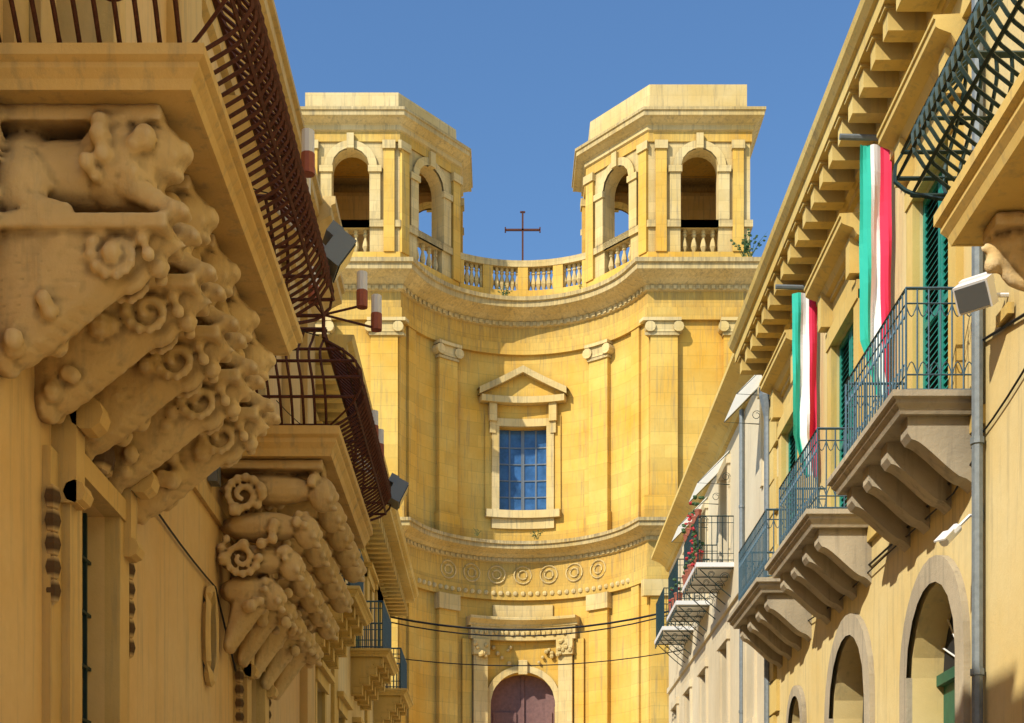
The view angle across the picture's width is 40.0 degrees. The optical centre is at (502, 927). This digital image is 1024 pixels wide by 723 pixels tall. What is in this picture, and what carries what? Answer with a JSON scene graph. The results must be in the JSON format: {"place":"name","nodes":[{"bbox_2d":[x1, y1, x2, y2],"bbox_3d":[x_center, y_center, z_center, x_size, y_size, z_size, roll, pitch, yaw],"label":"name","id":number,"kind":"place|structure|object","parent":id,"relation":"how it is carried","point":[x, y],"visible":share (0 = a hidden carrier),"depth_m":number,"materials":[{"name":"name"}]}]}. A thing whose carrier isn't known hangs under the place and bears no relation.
{"place":"outdoors","nodes":[
{"label":"outdoors","id":0,"kind":"place"},
{"bbox_2d":[274,0,859,289],"label":"sky","id":1,"kind":"structure","parent":0,"point":[521,84],"materials":[{"name":"blue"}]},
{"bbox_3d":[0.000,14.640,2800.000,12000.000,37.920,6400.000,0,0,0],"label":"ground","id":2,"kind":"structure","parent":0,"visible":0},
{"bbox_2d":[0,0,344,722],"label":"palazzo","id":3,"kind":"structure","parent":2,"relation":"on","point":[109,610],"depth_m":11.15,"materials":[{"name":"stone"}]},
{"bbox_2d":[0,103,280,524],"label":"carved balcony corbels","id":4,"kind":"object","parent":3,"relation":"attached to","point":[116,263],"visible":0.97,"depth_m":8.94,"materials":[{"name":"beige stone"}]},
{"bbox_2d":[0,0,334,355],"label":"balcony","id":5,"kind":"structure","parent":4,"relation":"on","point":[178,83],"depth_m":9.23,"materials":[{"name":"stone"}]},
{"bbox_2d":[273,128,356,282],"bbox_3d":[-1.697,-6.452,12.594,0.731,1.195,0.391,0,0,-16],"label":"lamp","id":6,"kind":"object","parent":5,"relation":"attached to","point":[339,242],"visible":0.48,"depth_m":12.46,"materials":[{"name":"grey metal"}]},
{"bbox_2d":[216,459,366,699],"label":"carved balcony corbels","id":7,"kind":"object","parent":3,"relation":"attached to","point":[289,556],"visible":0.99,"depth_m":15.61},
{"bbox_2d":[228,327,391,548],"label":"balcony","id":8,"kind":"structure","parent":7,"relation":"on","point":[326,442],"depth_m":15.66,"materials":[{"name":"stone"}]},
{"bbox_2d":[308,266,381,338],"bbox_3d":[-1.677,-6.800,15.386,0.861,0.740,0.324,0,0,-28],"label":"lamp","id":9,"kind":"object","parent":8,"relation":"attached to","point":[376,306],"visible":0.73,"depth_m":15.34,"materials":[{"name":"white metal"}]},
{"bbox_2d":[354,410,408,509],"bbox_3d":[-1.667,-6.428,19.359,0.740,1.245,0.418,0,0,-7],"label":"lamp","id":10,"kind":"object","parent":8,"relation":"attached to","point":[399,488],"visible":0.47,"depth_m":19.22,"materials":[{"name":"grey metal"}]},
{"bbox_2d":[159,188,1023,671],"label":"cables","id":11,"kind":"object","parent":3,"relation":"attached to","point":[607,622],"visible":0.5,"depth_m":39.76,"materials":[{"name":"black plastic"}]},
{"bbox_2d":[315,334,418,722],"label":"building","id":12,"kind":"structure","parent":2,"relation":"on","point":[390,580],"depth_m":31.71,"materials":[{"name":"stone"}]},
{"bbox_2d":[315,549,413,722],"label":"balconies","id":13,"kind":"structure","parent":12,"relation":"attached to","point":[374,670],"depth_m":30.64,"materials":[{"name":"stone"}]},
{"bbox_2d":[300,84,765,722],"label":"church","id":14,"kind":"structure","parent":2,"relation":"on","point":[570,420],"depth_m":53.68,"materials":[{"name":"stone"}]},
{"bbox_2d":[473,228,767,539],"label":"plants","id":15,"kind":"object","parent":14,"relation":"on","point":[745,243],"visible":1,"depth_m":51.28,"materials":[{"name":"green plant"}]},
{"bbox_2d":[651,353,763,722],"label":"building","id":16,"kind":"structure","parent":2,"relation":"on","point":[703,687],"depth_m":33.27,"materials":[{"name":"white paint"}]},
{"bbox_2d":[654,515,733,666],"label":"balconies","id":17,"kind":"structure","parent":16,"relation":"attached to","point":[709,577],"depth_m":35.30,"materials":[{"name":"white paint"}]},
{"bbox_2d":[668,495,704,611],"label":"flower pots","id":18,"kind":"object","parent":17,"relation":"attached to","point":[693,514],"visible":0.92,"depth_m":32.77,"materials":[{"name":"ceramic"}]},
{"bbox_2d":[672,375,761,542],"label":"awnings","id":19,"kind":"object","parent":16,"relation":"attached to","point":[747,390],"visible":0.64,"depth_m":32.09,"materials":[{"name":"white fabric"}]},
{"bbox_2d":[739,409,743,722],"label":"pipe","id":20,"kind":"object","parent":16,"relation":"attached to","point":[741,478],"visible":0.7,"depth_m":30.16,"materials":[{"name":"grey metal"}]},
{"bbox_2d":[728,0,985,722],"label":"building","id":21,"kind":"structure","parent":2,"relation":"on","point":[891,642],"depth_m":16.60,"materials":[{"name":"painted yellow plaster"},{"name":"weathered stone"}]},
{"bbox_2d":[775,133,891,477],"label":"flags","id":22,"kind":"object","parent":21,"relation":"attached to","point":[875,238],"visible":0.79,"depth_m":16.47,"materials":[{"name":"multicoloured fabric"}]},
{"bbox_2d":[727,287,971,668],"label":"balconies","id":23,"kind":"structure","parent":21,"relation":"attached to","point":[906,459],"depth_m":15.87,"materials":[{"name":"stone"}]},
{"bbox_2d":[759,0,1013,722],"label":"pipes","id":24,"kind":"object","parent":21,"relation":"attached to","point":[977,443],"visible":0.59,"depth_m":13.36,"materials":[{"name":"metal"}]},
{"bbox_2d":[934,514,971,546],"bbox_3d":[4.347,-3.824,13.458,0.530,0.393,0.198,0,0,-22],"label":"security camera","id":25,"kind":"object","parent":21,"relation":"attached to","point":[945,538],"visible":0.8,"depth_m":13.40,"materials":[{"name":"white paint"}]},
{"bbox_2d":[986,0,1023,722],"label":"building","id":26,"kind":"structure","parent":2,"relation":"on","point":[1005,550],"depth_m":12.89,"materials":[{"name":"stone"}]},
{"bbox_2d":[893,0,1023,245],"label":"balcony","id":27,"kind":"structure","parent":26,"relation":"attached to","point":[987,185],"depth_m":9.81,"materials":[{"name":"stone"}]},
{"bbox_2d":[952,272,1008,315],"bbox_3d":[4.356,-5.777,12.807,0.396,0.343,0.350,0,0,43],"label":"floodlight","id":28,"kind":"object","parent":26,"relation":"attached to","point":[975,293],"visible":0.95,"depth_m":12.74,"materials":[{"name":"white paint"}]},
{"bbox_2d":[981,211,1023,291],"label":"corbels","id":29,"kind":"object","parent":26,"relation":"attached to","point":[1002,248],"visible":1,"depth_m":10.14,"materials":[{"name":"stone"}]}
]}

